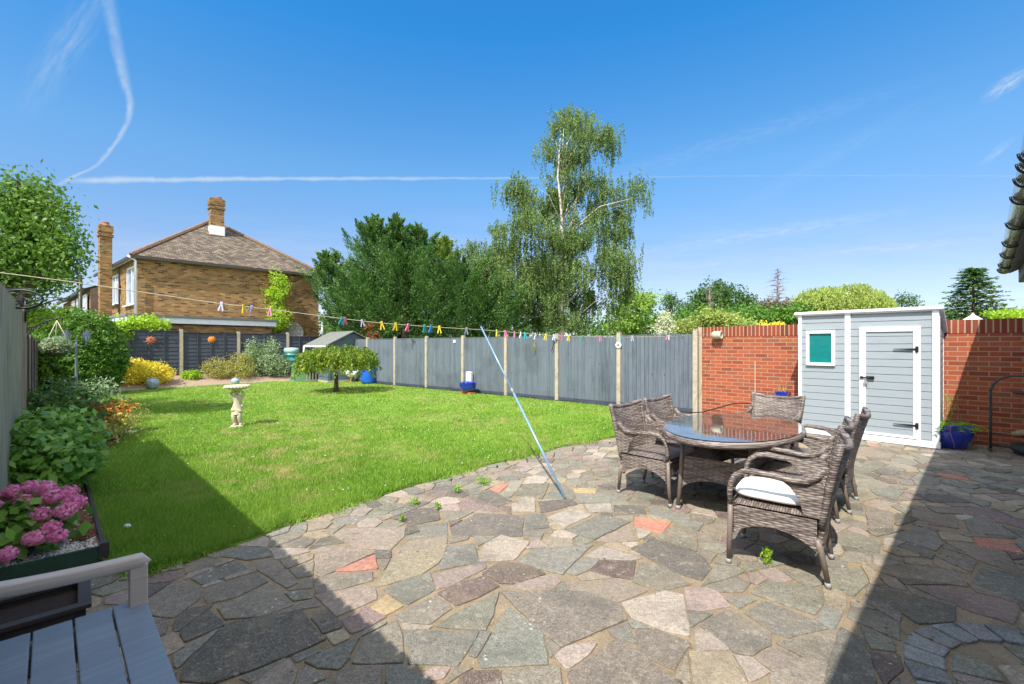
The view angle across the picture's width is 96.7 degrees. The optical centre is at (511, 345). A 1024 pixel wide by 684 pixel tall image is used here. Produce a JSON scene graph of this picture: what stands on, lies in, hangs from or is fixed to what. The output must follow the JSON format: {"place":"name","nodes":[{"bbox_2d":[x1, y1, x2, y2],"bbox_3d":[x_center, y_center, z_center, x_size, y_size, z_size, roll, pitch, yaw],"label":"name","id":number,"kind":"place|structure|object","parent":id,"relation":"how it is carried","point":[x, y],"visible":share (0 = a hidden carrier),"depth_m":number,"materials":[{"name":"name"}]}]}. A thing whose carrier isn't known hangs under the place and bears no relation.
{"place":"outdoors","nodes":[
{"label":"outdoors","id":0,"kind":"place"},
{"bbox_2d":[57,286,97,325],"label":"brick house","id":1,"kind":"structure","parent":0,"point":[90,302],"depth_m":29.89,"materials":[{"name":"brown brick"}]},
{"bbox_2d":[82,294,86,311],"bbox_3d":[-28.160,-2.553,29.871,2.260,1.455,0.200,0,0,41],"label":"window","id":2,"kind":"structure","parent":1,"relation":"in","point":[84,298],"depth_m":29.78,"materials":[{"name":"white paint"}]},
{"bbox_2d":[87,381,614,579],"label":"lawn","id":3,"kind":"structure","parent":0,"point":[279,527],"depth_m":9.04,"materials":[{"name":"green plant"}]},
{"bbox_2d":[145,377,159,388],"bbox_3d":[-12.189,1.277,15.430,0.385,0.385,0.385,0,0,0],"label":"glazed urn","id":4,"kind":"object","parent":3,"relation":"on","point":[152,383],"visible":1,"depth_m":15.31,"materials":[{"name":"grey ceramic"}]},
{"bbox_2d":[109,380,290,391],"bbox_3d":[-11.095,1.490,16.324,8.702,0.075,2.009,0,0,-36],"label":"bed edging","id":5,"kind":"object","parent":3,"relation":"on","point":[198,385],"visible":0.3,"depth_m":16.43,"materials":[{"name":"stone"}]},
{"bbox_2d":[111,371,311,389],"bbox_3d":[-11.407,1.310,16.743,2.575,0.330,11.198,0,0,43],"label":"back bed","id":6,"kind":"object","parent":3,"relation":"on","point":[177,380],"visible":0.25,"depth_m":17.14,"materials":[{"name":"brown soil"}]},
{"bbox_2d":[102,357,177,385],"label":"golden shrub","id":7,"kind":"object","parent":6,"relation":"on","point":[149,369],"visible":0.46,"depth_m":15.70,"materials":[{"name":"yellow plant"}]},
{"bbox_2d":[179,369,203,379],"bbox_3d":[-11.999,1.145,17.113,0.824,0.578,0.763,0,0,0],"label":"young laurel","id":8,"kind":"object","parent":6,"relation":"on","point":[191,374],"visible":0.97,"depth_m":16.97,"materials":[{"name":"green plant"}]},
{"bbox_2d":[199,352,256,379],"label":"spirea shrub","id":9,"kind":"object","parent":6,"relation":"on","point":[234,369],"visible":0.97,"depth_m":17.82,"materials":[{"name":"green plant"}]},
{"bbox_2d":[241,336,293,377],"bbox_3d":[-10.164,0.623,18.957,1.916,2.061,1.596,0,0,0],"label":"silver shrub","id":10,"kind":"object","parent":6,"relation":"on","point":[265,368],"visible":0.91,"depth_m":18.81,"materials":[{"name":"green plant"}]},
{"bbox_2d":[283,347,298,374],"bbox_3d":[-9.600,0.800,19.790,0.690,1.400,0.736,0,0,0],"label":"water butt","id":11,"kind":"object","parent":6,"relation":"on","point":[290,353],"visible":0.5,"depth_m":19.55,"materials":[{"name":"teal plastic"}]},
{"bbox_2d":[223,384,250,427],"bbox_3d":[-5.033,1.119,8.338,0.450,0.772,0.445,0,0,-20],"label":"bird bath","id":12,"kind":"object","parent":3,"relation":"on","point":[237,409],"visible":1,"depth_m":8.29,"materials":[{"name":"beige stone"}]},
{"bbox_2d":[291,365,308,381],"bbox_3d":[-8.740,1.155,18.843,0.660,0.690,0.600,0,0,-40],"label":"compost bin","id":13,"kind":"object","parent":3,"relation":"on","point":[300,379],"visible":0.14,"depth_m":18.61,"materials":[{"name":"green plastic"}]},
{"bbox_2d":[306,370,318,380],"bbox_3d":[-8.255,1.220,18.843,0.720,0.500,0.500,0,0,-44],"label":"slatted crate","id":14,"kind":"object","parent":3,"relation":"on","point":[313,379],"visible":0.49,"depth_m":18.65,"materials":[{"name":"beige wood"}]},
{"bbox_2d":[291,344,382,391],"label":"weeping tree","id":15,"kind":"object","parent":3,"relation":"on","point":[336,358],"visible":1,"depth_m":13.82,"materials":[{"name":"green plant"}]},
{"bbox_2d":[360,367,375,383],"bbox_3d":[-5.551,0.980,17.609,0.635,1.034,0.290,0,0,-40],"label":"plant pot","id":16,"kind":"object","parent":3,"relation":"on","point":[366,377],"visible":0.41,"depth_m":17.49,"materials":[{"name":"blue plastic"}]},
{"bbox_2d":[460,391,474,394],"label":"brick plinth","id":17,"kind":"structure","parent":3,"relation":"on","point":[468,393],"depth_m":13.79,"materials":[{"name":"brick"}]},
{"bbox_2d":[459,381,476,391],"bbox_3d":[-1.352,1.280,13.915,0.540,0.300,0.540,0,0,0],"label":"bowl planter","id":18,"kind":"object","parent":17,"relation":"on","point":[467,386],"visible":1,"depth_m":13.72,"materials":[{"name":"blue ceramic"}]},
{"bbox_2d":[376,383,750,412],"bbox_3d":[0.276,1.297,12.873,14.458,0.418,0.521,0,0,42],"label":"edging","id":19,"kind":"object","parent":3,"relation":"on","point":[571,400],"visible":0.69,"depth_m":11.96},
{"bbox_2d":[0,0,1023,337],"label":"sky","id":20,"kind":"structure","parent":0,"point":[875,143],"materials":[{"name":"blue"}]},
{"bbox_2d":[27,410,1023,683],"bbox_3d":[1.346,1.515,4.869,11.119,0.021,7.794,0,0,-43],"label":"patio","id":21,"kind":"structure","parent":0,"point":[265,634],"depth_m":2.89,"materials":[{"name":"grey stone"}]},
{"bbox_2d":[0,282,25,489],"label":"fence","id":22,"kind":"object","parent":21,"relation":"on","point":[12,363],"visible":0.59,"depth_m":4.04,"materials":[{"name":"grey wood"}]},
{"bbox_2d":[6,288,56,308],"bbox_3d":[-5.072,-0.486,4.755,0.500,0.220,0.026,0,0,-15],"label":"iron rosette","id":23,"kind":"object","parent":22,"relation":"attached to","point":[23,298],"visible":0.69,"depth_m":4.75,"materials":[{"name":"black metal"}]},
{"bbox_2d":[24,297,72,321],"bbox_3d":[-5.980,-0.461,5.880,0.486,0.323,0.021,0,0,-20],"label":"hanging bracket","id":24,"kind":"object","parent":22,"relation":"attached to","point":[26,312],"visible":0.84,"depth_m":5.84,"materials":[{"name":"black metal"}]},
{"bbox_2d":[0,580,91,675],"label":"trough planter","id":25,"kind":"object","parent":21,"relation":"on","point":[31,613],"visible":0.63,"depth_m":2.18,"materials":[{"name":"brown wood"}]},
{"bbox_2d":[0,552,177,683],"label":"garden bench","id":26,"kind":"object","parent":21,"relation":"on","point":[49,652],"visible":1,"depth_m":1.63,"materials":[{"name":"grey wood"}]},
{"bbox_2d":[475,476,492,485],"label":"weed","id":27,"kind":"object","parent":21,"relation":"on","point":[484,480],"visible":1,"depth_m":4.94,"materials":[{"name":"green plant"}]},
{"bbox_2d":[479,324,565,498],"bbox_3d":[0.071,0.628,5.054,0.042,1.776,1.480,0,0,-39],"label":"line prop","id":28,"kind":"object","parent":21,"relation":"on","point":[539,445],"visible":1,"depth_m":4.91,"materials":[{"name":"metal"}]},
{"bbox_2d":[609,399,696,507],"bbox_3d":[1.426,1.054,4.666,0.630,0.914,0.717,0,0,-44],"label":"rattan chair","id":29,"kind":"object","parent":21,"relation":"on","point":[636,435],"visible":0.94,"depth_m":4.59,"materials":[{"name":"wicker"}]},
{"bbox_2d":[643,394,702,488],"bbox_3d":[1.936,1.054,5.206,0.630,0.914,0.717,0,0,-44],"label":"rattan chair","id":30,"kind":"object","parent":21,"relation":"on","point":[660,409],"visible":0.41,"depth_m":5.38,"materials":[{"name":"wicker"}]},
{"bbox_2d":[663,413,806,527],"bbox_3d":[2.158,1.143,4.433,1.176,0.735,1.896,0,0,41],"label":"garden table","id":31,"kind":"object","parent":21,"relation":"on","point":[717,439],"visible":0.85,"depth_m":4.13,"materials":[{"name":"glass"}]},
{"bbox_2d":[756,546,772,565],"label":"weed","id":32,"kind":"object","parent":21,"relation":"on","point":[767,553],"visible":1,"depth_m":3.13,"materials":[{"name":"green plant"}]},
{"bbox_2d":[731,392,805,462],"bbox_3d":[3.069,1.054,5.461,0.717,0.914,0.630,0,0,-40],"label":"rattan chair","id":33,"kind":"object","parent":21,"relation":"on","point":[790,407],"visible":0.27,"depth_m":5.62,"materials":[{"name":"wicker"}]},
{"bbox_2d":[726,429,854,589],"bbox_3d":[1.931,1.054,3.162,0.717,0.914,0.630,0,0,37],"label":"rattan chair","id":34,"kind":"object","parent":21,"relation":"on","point":[814,487],"visible":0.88,"depth_m":2.94,"materials":[{"name":"wicker"}]},
{"bbox_2d":[736,477,800,505],"bbox_3d":[1.852,1.023,3.221,0.450,0.060,0.481,0,0,37],"label":"cushion","id":35,"kind":"object","parent":34,"relation":"on","point":[768,489],"visible":0.68,"depth_m":3.13,"materials":[{"name":"white fabric"}]},
{"bbox_2d":[749,415,854,542],"bbox_3d":[2.439,1.054,3.829,0.717,0.914,0.630,0,0,40],"label":"rattan chair","id":36,"kind":"object","parent":21,"relation":"on","point":[818,448],"visible":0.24,"depth_m":3.80,"materials":[{"name":"wicker"}]},
{"bbox_2d":[777,406,870,513],"bbox_3d":[3.027,1.054,4.416,0.717,0.914,0.630,0,0,43],"label":"rattan chair","id":37,"kind":"object","parent":21,"relation":"on","point":[860,422],"visible":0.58,"depth_m":4.15,"materials":[{"name":"wicker"}]},
{"bbox_2d":[698,318,1023,447],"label":"garden wall","id":38,"kind":"structure","parent":21,"relation":"on","point":[738,364],"depth_m":7.12,"materials":[{"name":"red brick"}]},
{"bbox_2d":[0,272,710,336],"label":"washing line","id":39,"kind":"object","parent":38,"relation":"attached to","point":[284,311],"visible":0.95,"depth_m":4.02,"materials":[{"name":"fabric"}]},
{"bbox_2d":[711,331,722,338],"bbox_3d":[4.347,-0.216,9.658,0.198,0.176,0.210,0,0,-44],"label":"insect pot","id":40,"kind":"object","parent":38,"relation":"attached to","point":[716,334],"visible":0.99,"depth_m":9.60,"materials":[{"name":"ceramic"}]},
{"bbox_2d":[775,383,790,395],"bbox_3d":[5.198,1.143,8.733,0.222,1.013,0.220,0,0,-44],"label":"wall planter","id":41,"kind":"object","parent":38,"relation":"attached to","point":[782,393],"visible":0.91,"depth_m":8.69,"materials":[{"name":"blue ceramic"}]},
{"bbox_2d":[794,306,947,448],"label":"garden shed","id":42,"kind":"structure","parent":21,"relation":"on","point":[885,366],"depth_m":7.12,"materials":[{"name":"grey wood"}]},
{"bbox_2d":[806,330,834,365],"bbox_3d":[5.199,0.050,7.672,0.050,0.590,0.416,0,0,-43],"label":"window","id":43,"kind":"structure","parent":42,"relation":"in","point":[820,345],"depth_m":7.67,"materials":[{"name":"teal glass"}]},
{"bbox_2d":[860,329,918,438],"bbox_3d":[5.794,0.583,7.005,0.073,1.640,0.701,0,0,-43],"label":"door","id":44,"kind":"structure","parent":42,"relation":"in","point":[889,356],"depth_m":7.00,"materials":[{"name":"grey wood"}]},
{"bbox_2d":[935,393,988,449],"bbox_3d":[6.485,1.109,6.703,0.758,0.803,0.776,0,0,0],"label":"fern pot","id":45,"kind":"object","parent":21,"relation":"on","point":[956,435],"visible":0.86,"depth_m":6.55,"materials":[{"name":"blue ceramic"}]},
{"bbox_2d":[903,622,1023,683],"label":"ring","id":46,"kind":"object","parent":21,"relation":"on","point":[926,650],"visible":1,"depth_m":2.31,"materials":[{"name":"grey stone"}]},
{"bbox_2d":[988,375,1023,453],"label":"iron stand","id":47,"kind":"object","parent":21,"relation":"on","point":[1017,447],"visible":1,"depth_m":6.43,"materials":[{"name":"black metal"}]},
{"bbox_2d":[1011,429,1023,435],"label":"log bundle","id":48,"kind":"object","parent":47,"relation":"on","point":[1018,433],"visible":1,"depth_m":6.26,"materials":[{"name":"wood"}]},
{"label":"ground","id":49,"kind":"structure","parent":0,"visible":0},
{"bbox_2d":[26,332,38,395],"bbox_3d":[-11.057,0.660,10.506,13.285,1.720,0.090,0,0,45],"label":"fence","id":50,"kind":"object","parent":49,"relation":"on","point":[31,360],"visible":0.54,"depth_m":8.49,"materials":[{"name":"grey wood"}]},
{"bbox_2d":[26,318,62,338],"bbox_3d":[-7.179,-0.261,6.993,0.446,0.323,0.021,0,0,-20],"label":"hanging bracket","id":51,"kind":"object","parent":50,"relation":"attached to","point":[33,327],"visible":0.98,"depth_m":6.96,"materials":[{"name":"black metal"}]},
{"bbox_2d":[37,320,75,356],"bbox_3d":[-6.978,-0.096,6.982,0.419,0.572,0.433,0,0,0],"label":"hanging basket","id":52,"kind":"object","parent":51,"relation":"hanging from","point":[51,348],"visible":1,"depth_m":6.90,"materials":[{"name":"wicker"}]},
{"bbox_2d":[23,299,70,333],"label":"yellow green bush","id":53,"kind":"object","parent":49,"relation":"on","point":[42,314],"visible":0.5,"depth_m":9.58,"materials":[{"name":"green plant"}]},
{"bbox_2d":[0,159,106,311],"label":"garden tree","id":54,"kind":"object","parent":49,"relation":"on","point":[39,242],"visible":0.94,"depth_m":8.14,"materials":[{"name":"green plant"}]},
{"bbox_2d":[78,277,82,309],"bbox_3d":[-20.394,-0.900,21.500,0.166,4.839,0.166,0,0,-22],"label":"telegraph pole","id":55,"kind":"object","parent":49,"relation":"on","point":[80,303],"visible":0.15,"depth_m":21.45,"materials":[{"name":"grey wood"}]},
{"bbox_2d":[94,405,124,454],"bbox_3d":[-8.711,1.470,9.131,1.166,0.001,16.761,0,0,-44],"label":"flower bed","id":56,"kind":"object","parent":49,"relation":"on","point":[111,439],"visible":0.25,"depth_m":6.95,"materials":[{"name":"soil"}]},
{"bbox_2d":[0,476,98,567],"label":"white pebbles","id":57,"kind":"object","parent":56,"relation":"on","point":[66,546],"visible":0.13,"depth_m":3.17,"materials":[{"name":"white gravel"}]},
{"bbox_2d":[0,477,92,562],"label":"hydrangea","id":58,"kind":"object","parent":57,"relation":"on","point":[39,514],"visible":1,"depth_m":3.12,"materials":[{"name":"pink plant"}]},
{"bbox_2d":[69,476,97,542],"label":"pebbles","id":59,"kind":"object","parent":57,"relation":"on","point":[84,516],"visible":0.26,"depth_m":3.68,"materials":[{"name":"grey gravel"}]},
{"bbox_2d":[0,477,108,580],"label":"bed border","id":60,"kind":"object","parent":56,"relation":"on","point":[85,556],"visible":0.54,"depth_m":3.03,"materials":[{"name":"brown wood"}]},
{"bbox_2d":[8,402,120,494],"bbox_3d":[-4.715,1.045,4.547,1.735,0.910,1.130,0,0,41],"label":"leafy shrub","id":61,"kind":"object","parent":56,"relation":"on","point":[64,450],"visible":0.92,"depth_m":4.28,"materials":[{"name":"green plant"}]},
{"bbox_2d":[26,374,118,434],"bbox_3d":[-6.696,0.980,6.693,1.385,1.154,2.261,0,0,-34],"label":"leafy shrub","id":62,"kind":"object","parent":56,"relation":"on","point":[50,397],"visible":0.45,"depth_m":6.49,"materials":[{"name":"green plant"}]},
{"bbox_2d":[61,328,90,390],"bbox_3d":[-8.520,0.575,8.900,0.450,1.810,0.180,0,0,-30],"label":"lamp post","id":63,"kind":"object","parent":56,"relation":"on","point":[86,335],"visible":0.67,"depth_m":8.89,"materials":[{"name":"black metal"}]},
{"bbox_2d":[30,375,126,407],"bbox_3d":[-8.031,1.071,8.189,1.649,1.095,1.142,0,0,-15],"label":"feathery shrub","id":64,"kind":"object","parent":56,"relation":"on","point":[101,387],"visible":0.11,"depth_m":8.38,"materials":[{"name":"green plant"}]},
{"bbox_2d":[28,304,133,392],"bbox_3d":[-13.226,0.334,13.706,2.901,3.096,2.837,0,0,0],"label":"clipped hedge","id":65,"kind":"object","parent":56,"relation":"on","point":[107,359],"visible":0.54,"depth_m":13.35,"materials":[{"name":"green plant"}]},
{"bbox_2d":[80,397,157,444],"bbox_3d":[-6.472,1.155,7.286,1.330,0.764,2.216,0,0,-28],"label":"flowering perennial","id":66,"kind":"object","parent":56,"relation":"on","point":[122,416],"visible":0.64,"depth_m":7.08,"materials":[{"name":"orange plant"}]},
{"bbox_2d":[114,312,171,343],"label":"elder bush","id":67,"kind":"object","parent":49,"relation":"on","point":[151,322],"visible":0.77,"depth_m":16.60,"materials":[{"name":"green plant"}]},
{"bbox_2d":[39,328,318,374],"bbox_3d":[-11.913,0.425,18.004,0.104,2.190,13.690,0,0,43],"label":"fence","id":68,"kind":"object","parent":49,"relation":"on","point":[180,350],"visible":0.27,"depth_m":17.63,"materials":[{"name":"wood"}]},
{"bbox_2d":[108,313,278,375],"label":"garage","id":69,"kind":"structure","parent":49,"relation":"on","point":[177,319],"depth_m":19.12,"materials":[{"name":"brick"}]},
{"bbox_2d":[93,197,322,336],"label":"brick house","id":70,"kind":"structure","parent":49,"relation":"on","point":[214,258],"depth_m":20.92,"materials":[{"name":"brown brick"}]},
{"bbox_2d":[112,274,118,305],"bbox_3d":[-18.927,-2.603,21.652,1.730,1.455,0.200,0,0,40],"label":"window","id":71,"kind":"structure","parent":70,"relation":"in","point":[115,278],"depth_m":21.80,"materials":[{"name":"white paint"}]},
{"bbox_2d":[122,266,133,306],"bbox_3d":[-16.409,-2.527,19.560,2.023,1.705,0.200,0,0,40],"label":"window","id":72,"kind":"structure","parent":70,"relation":"in","point":[129,271],"depth_m":19.87,"materials":[{"name":"white paint"}]},
{"bbox_2d":[260,265,293,333],"bbox_3d":[-11.567,-1.174,22.240,1.778,5.502,1.355,0,0,0],"label":"climbing plant","id":73,"kind":"object","parent":49,"relation":"on","point":[279,292],"visible":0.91,"depth_m":22.10,"materials":[{"name":"green plant"}]},
{"bbox_2d":[303,331,365,382],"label":"wooden shed","id":74,"kind":"structure","parent":49,"relation":"on","point":[340,338],"depth_m":18.66,"materials":[{"name":"wood"}]},
{"bbox_2d":[308,248,412,338],"bbox_3d":[-7.406,-1.590,22.538,5.176,6.386,4.069,0,0,-15],"label":"cypress tree","id":75,"kind":"object","parent":49,"relation":"on","point":[325,268],"visible":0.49,"depth_m":22.15,"materials":[{"name":"green plant"}]},
{"bbox_2d":[317,267,421,339],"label":"cypress tree","id":76,"kind":"object","parent":49,"relation":"on","point":[342,279],"visible":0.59,"depth_m":20.31,"materials":[{"name":"green plant"}]},
{"bbox_2d":[360,322,384,339],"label":"dead conifer branch","id":77,"kind":"object","parent":49,"relation":"on","point":[370,332],"visible":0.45,"depth_m":19.83,"materials":[{"name":"brown plant"}]},
{"bbox_2d":[322,213,427,339],"bbox_3d":[-6.649,-2.578,22.782,5.148,8.296,6.449,0,0,0],"label":"cypress tree","id":78,"kind":"object","parent":49,"relation":"on","point":[372,229],"visible":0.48,"depth_m":22.34,"materials":[{"name":"green plant"}]},
{"bbox_2d":[323,211,441,337],"bbox_3d":[-6.309,-2.676,23.311,6.192,8.491,5.392,0,0,0],"label":"cypress tree","id":79,"kind":"object","parent":49,"relation":"on","point":[395,223],"visible":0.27,"depth_m":23.07,"materials":[{"name":"green plant"}]},
{"bbox_2d":[296,234,496,339],"bbox_3d":[-4.969,-1.688,21.497,8.281,6.515,8.791,0,0,44],"label":"cypress tree","id":80,"kind":"object","parent":49,"relation":"on","point":[397,261],"visible":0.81,"depth_m":20.36,"materials":[{"name":"green plant"}]},
{"bbox_2d":[375,221,478,337],"bbox_3d":[-4.587,-2.422,23.568,5.992,7.984,5.076,0,0,0],"label":"cypress tree","id":81,"kind":"object","parent":49,"relation":"on","point":[417,235],"visible":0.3,"depth_m":23.09,"materials":[{"name":"green plant"}]},
{"bbox_2d":[410,234,490,338],"bbox_3d":[-3.581,-2.171,23.862,6.096,7.483,5.118,0,0,0],"label":"cypress tree","id":82,"kind":"object","parent":49,"relation":"on","point":[442,248],"visible":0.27,"depth_m":23.31,"materials":[{"name":"green plant"}]},
{"bbox_2d":[383,248,542,338],"bbox_3d":[-2.560,-1.413,21.533,7.546,5.981,7.752,0,0,19],"label":"cypress tree","id":83,"kind":"object","parent":49,"relation":"on","point":[460,273],"visible":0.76,"depth_m":20.81,"materials":[{"name":"green plant"}]},
{"bbox_2d":[431,278,564,337],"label":"cypress tree","id":84,"kind":"object","parent":49,"relation":"on","point":[515,306],"visible":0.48,"depth_m":21.58,"materials":[{"name":"green plant"}]},
{"bbox_2d":[354,329,698,413],"bbox_3d":[-2.268,0.580,15.294,16.570,1.880,0.112,0,0,40],"label":"fence","id":85,"kind":"object","parent":49,"relation":"on","point":[594,370],"visible":0.76,"depth_m":12.31,"materials":[{"name":"wood"}]},
{"bbox_2d":[466,372,472,381],"bbox_3d":[-1.352,1.000,14.338,0.200,0.330,0.135,0,0,40],"label":"electric box","id":86,"kind":"object","parent":85,"relation":"attached to","point":[469,376],"visible":0.85,"depth_m":14.28,"materials":[{"name":"white plastic"}]},
{"bbox_2d":[448,102,655,335],"bbox_3d":[2.077,-5.602,23.116,10.389,14.461,5.622,0,0,0],"label":"silver birch","id":87,"kind":"object","parent":49,"relation":"on","point":[566,245],"visible":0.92,"depth_m":23.00,"materials":[{"name":"green plant"}]},
{"bbox_2d":[600,284,663,336],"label":"broadleaf tree","id":88,"kind":"object","parent":49,"relation":"on","point":[629,320],"visible":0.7,"depth_m":33.24,"materials":[{"name":"green plant"}]},
{"bbox_2d":[319,311,954,337],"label":"distant wood","id":89,"kind":"object","parent":49,"relation":"on","point":[595,330],"visible":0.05,"depth_m":84.48,"materials":[{"name":"green plant"}]},
{"bbox_2d":[646,310,683,335],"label":"variegated shrub","id":90,"kind":"object","parent":49,"relation":"on","point":[664,321],"visible":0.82,"depth_m":15.76,"materials":[{"name":"green plant"}]},
{"bbox_2d":[656,289,698,315],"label":"broadleaf tree","id":91,"kind":"object","parent":49,"relation":"on","point":[669,301],"visible":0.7,"depth_m":51.61,"materials":[{"name":"green plant"}]},
{"bbox_2d":[693,286,721,311],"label":"dead spruce","id":92,"kind":"object","parent":49,"relation":"on","point":[709,299],"visible":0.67,"depth_m":39.93,"materials":[{"name":"brown plant"}]},
{"bbox_2d":[637,302,795,335],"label":"broadleaf tree","id":93,"kind":"object","parent":49,"relation":"on","point":[674,317],"visible":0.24,"depth_m":29.64,"materials":[{"name":"green plant"}]},
{"bbox_2d":[671,304,762,335],"bbox_3d":[6.126,0.189,13.408,2.959,2.764,1.712,0,0,0],"label":"laurel hedge","id":94,"kind":"object","parent":49,"relation":"on","point":[719,318],"visible":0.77,"depth_m":13.18,"materials":[{"name":"green plant"}]},
{"bbox_2d":[678,275,760,317],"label":"oak tree","id":95,"kind":"object","parent":49,"relation":"on","point":[725,291],"visible":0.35,"depth_m":54.27,"materials":[{"name":"green plant"}]},
{"bbox_2d":[714,301,775,317],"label":"broadleaf tree","id":96,"kind":"object","parent":49,"relation":"on","point":[744,305],"visible":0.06,"depth_m":43.52,"materials":[{"name":"green plant"}]},
{"bbox_2d":[756,320,785,325],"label":"golden bush","id":97,"kind":"object","parent":49,"relation":"on","point":[772,323],"visible":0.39,"depth_m":14.13,"materials":[{"name":"yellow plant"}]},
{"bbox_2d":[755,294,791,309],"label":"broadleaf tree","id":98,"kind":"object","parent":49,"relation":"on","point":[767,302],"visible":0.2,"depth_m":45.78,"materials":[{"name":"green plant"}]},
{"bbox_2d":[768,269,791,302],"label":"dead spruce","id":99,"kind":"object","parent":49,"relation":"on","point":[777,286],"visible":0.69,"depth_m":49.94,"materials":[{"name":"grey plant"}]},
{"bbox_2d":[751,298,813,324],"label":"laurel bush","id":100,"kind":"object","parent":49,"relation":"on","point":[787,316],"visible":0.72,"depth_m":15.40,"materials":[{"name":"green plant"}]},
{"bbox_2d":[787,285,851,311],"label":"willow tree","id":101,"kind":"object","parent":49,"relation":"on","point":[833,298],"visible":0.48,"depth_m":40.89,"materials":[{"name":"green plant"}]},
{"bbox_2d":[831,282,899,309],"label":"willow tree","id":102,"kind":"object","parent":49,"relation":"on","point":[862,297],"visible":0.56,"depth_m":42.90,"materials":[{"name":"green plant"}]},
{"bbox_2d":[894,288,924,307],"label":"broadleaf tree","id":103,"kind":"object","parent":49,"relation":"on","point":[902,301],"visible":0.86,"depth_m":59.73,"materials":[{"name":"green plant"}]},
{"bbox_2d":[938,267,1014,319],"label":"cedar tree","id":104,"kind":"object","parent":49,"relation":"on","point":[966,283],"visible":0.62,"depth_m":47.72,"materials":[{"name":"green plant"}]},
{"bbox_2d":[979,306,1023,318],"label":"clipped hedge","id":105,"kind":"object","parent":49,"relation":"on","point":[1017,313],"visible":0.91,"depth_m":11.37,"materials":[{"name":"green plant"}]},
{"bbox_2d":[996,135,1023,282],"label":"house","id":106,"kind":"structure","parent":49,"relation":"on","point":[1011,254],"depth_m":4.24,"materials":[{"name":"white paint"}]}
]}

